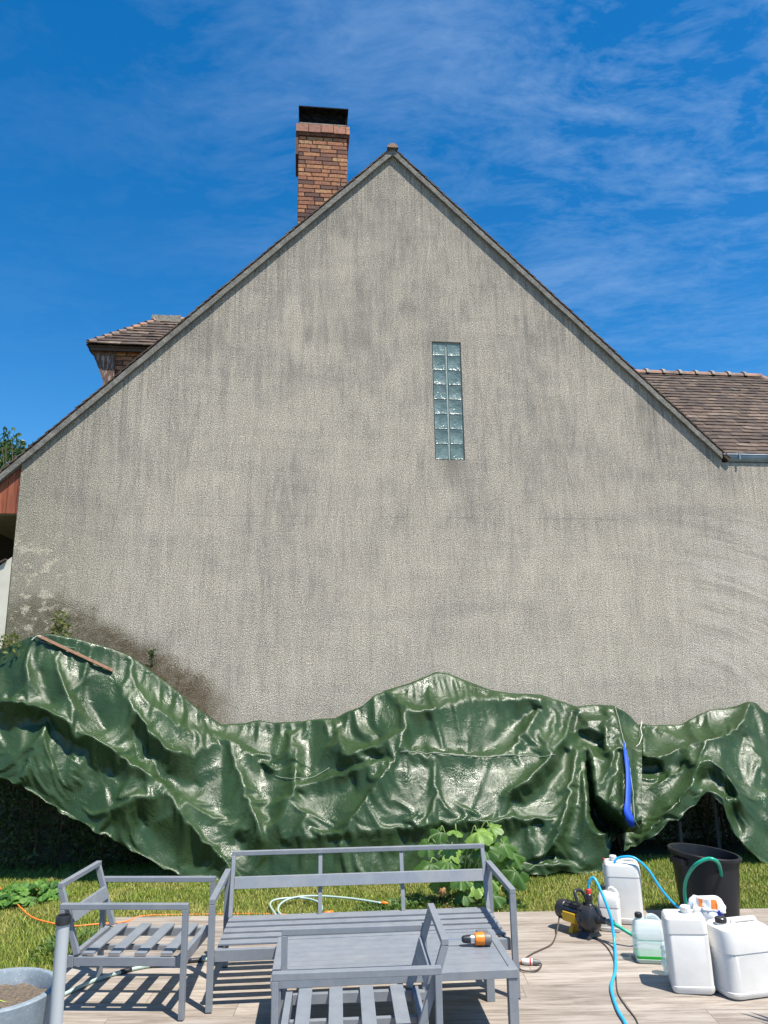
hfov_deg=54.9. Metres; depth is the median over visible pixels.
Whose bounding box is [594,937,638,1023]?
power cable
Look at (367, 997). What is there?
armchair
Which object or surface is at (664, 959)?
plastic film
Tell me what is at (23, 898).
leafy plant
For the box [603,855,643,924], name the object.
jerrycan
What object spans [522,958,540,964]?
plug coupling
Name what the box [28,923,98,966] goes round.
weeds
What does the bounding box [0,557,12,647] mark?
garden wall
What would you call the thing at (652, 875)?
garden hose
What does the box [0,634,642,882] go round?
tarpaulin
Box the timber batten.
[38,635,113,671]
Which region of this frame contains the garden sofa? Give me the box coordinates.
[205,843,520,1013]
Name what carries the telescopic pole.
on the patio
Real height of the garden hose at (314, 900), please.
0.050 m
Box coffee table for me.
[270,928,519,1023]
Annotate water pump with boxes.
[555,888,614,940]
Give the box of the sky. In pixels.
[0,0,767,462]
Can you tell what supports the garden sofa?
on the patio
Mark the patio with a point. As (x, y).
(568, 981)
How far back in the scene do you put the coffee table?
4.29 m
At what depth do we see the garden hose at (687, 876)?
5.72 m
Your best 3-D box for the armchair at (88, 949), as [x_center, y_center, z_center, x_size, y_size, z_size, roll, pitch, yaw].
[-1.605,2.744,4.814,0.843,0.750,0.660,-1,-12,3]
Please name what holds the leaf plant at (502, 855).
on the lawn at (649, 848)
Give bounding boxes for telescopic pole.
[65,957,206,995]
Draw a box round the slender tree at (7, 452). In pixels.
[1,443,15,463]
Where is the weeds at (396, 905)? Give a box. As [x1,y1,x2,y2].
[353,895,528,911]
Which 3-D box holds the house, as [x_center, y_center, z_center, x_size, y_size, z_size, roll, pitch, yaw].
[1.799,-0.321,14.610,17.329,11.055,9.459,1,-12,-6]
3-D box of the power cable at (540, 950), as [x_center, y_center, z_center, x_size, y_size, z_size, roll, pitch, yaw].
[1.163,3.182,5.511,0.160,0.119,1.025,-6,-13,21]
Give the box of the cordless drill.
[449,929,491,945]
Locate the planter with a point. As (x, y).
(25, 993)
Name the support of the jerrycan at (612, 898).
on the patio
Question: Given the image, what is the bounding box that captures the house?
[0,105,767,864]
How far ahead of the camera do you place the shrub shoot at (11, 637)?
8.30 m
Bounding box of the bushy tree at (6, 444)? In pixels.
[0,426,32,468]
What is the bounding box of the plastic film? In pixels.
[660,941,667,975]
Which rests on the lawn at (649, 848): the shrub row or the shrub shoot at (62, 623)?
the shrub row
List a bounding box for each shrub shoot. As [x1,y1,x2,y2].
[0,631,22,654]
[49,609,73,636]
[145,648,157,667]
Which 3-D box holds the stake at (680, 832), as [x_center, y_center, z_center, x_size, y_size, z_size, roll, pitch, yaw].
[3.370,3.697,8.392,0.041,0.356,0.041,4,-13,-22]
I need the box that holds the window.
[432,342,464,459]
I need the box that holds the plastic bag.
[688,895,725,920]
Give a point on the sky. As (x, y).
(617, 150)
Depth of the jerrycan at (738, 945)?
4.64 m
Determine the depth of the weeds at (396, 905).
6.50 m
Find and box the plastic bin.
[667,843,741,916]
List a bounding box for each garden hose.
[269,895,387,913]
[587,876,626,1023]
[613,855,679,908]
[614,857,722,936]
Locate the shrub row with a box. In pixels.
[612,792,738,852]
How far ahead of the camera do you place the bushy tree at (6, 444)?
16.27 m
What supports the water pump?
on the patio
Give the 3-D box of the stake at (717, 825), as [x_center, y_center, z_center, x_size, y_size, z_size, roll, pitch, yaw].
[3.776,3.586,8.364,0.041,0.551,0.041,-6,-13,22]
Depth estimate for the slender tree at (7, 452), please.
15.21 m
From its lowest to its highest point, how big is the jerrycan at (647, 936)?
0.311 m
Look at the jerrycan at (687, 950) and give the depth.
4.71 m
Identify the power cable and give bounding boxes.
[519,917,559,971]
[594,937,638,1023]
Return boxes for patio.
[63,908,767,1023]
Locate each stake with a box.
[677,821,682,842]
[713,803,721,848]
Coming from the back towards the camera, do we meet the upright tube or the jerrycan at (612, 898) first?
the jerrycan at (612, 898)
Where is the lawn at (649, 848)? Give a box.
[0,836,766,968]
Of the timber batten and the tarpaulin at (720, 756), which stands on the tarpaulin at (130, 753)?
the timber batten
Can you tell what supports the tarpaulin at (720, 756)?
on the lawn at (649, 848)
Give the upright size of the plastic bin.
0.551 m
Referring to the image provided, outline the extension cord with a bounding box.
[0,888,521,962]
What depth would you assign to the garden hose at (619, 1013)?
5.37 m
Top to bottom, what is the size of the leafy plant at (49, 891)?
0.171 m
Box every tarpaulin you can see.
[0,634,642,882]
[624,702,767,863]
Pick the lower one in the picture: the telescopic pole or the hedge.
the telescopic pole
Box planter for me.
[0,967,52,1023]
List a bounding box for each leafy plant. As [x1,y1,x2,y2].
[0,879,69,902]
[0,887,36,907]
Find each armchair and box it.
[58,861,215,1021]
[271,903,448,1023]
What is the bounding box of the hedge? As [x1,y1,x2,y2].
[0,779,161,875]
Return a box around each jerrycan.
[598,884,621,932]
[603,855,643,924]
[631,911,663,963]
[661,904,715,994]
[706,915,767,999]
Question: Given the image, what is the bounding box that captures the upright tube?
[49,913,71,1023]
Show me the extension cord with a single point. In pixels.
(22, 909)
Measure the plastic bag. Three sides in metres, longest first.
0.391 x 0.286 x 0.164 m
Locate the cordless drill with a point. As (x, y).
(480, 937)
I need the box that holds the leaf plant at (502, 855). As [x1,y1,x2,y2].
[414,821,528,909]
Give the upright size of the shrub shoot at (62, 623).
0.724 m
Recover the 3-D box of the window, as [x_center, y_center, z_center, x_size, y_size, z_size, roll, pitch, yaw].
[0.867,-1.515,10.117,0.408,1.700,0.088,1,-12,-6]
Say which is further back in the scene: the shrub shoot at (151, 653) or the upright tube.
the shrub shoot at (151, 653)

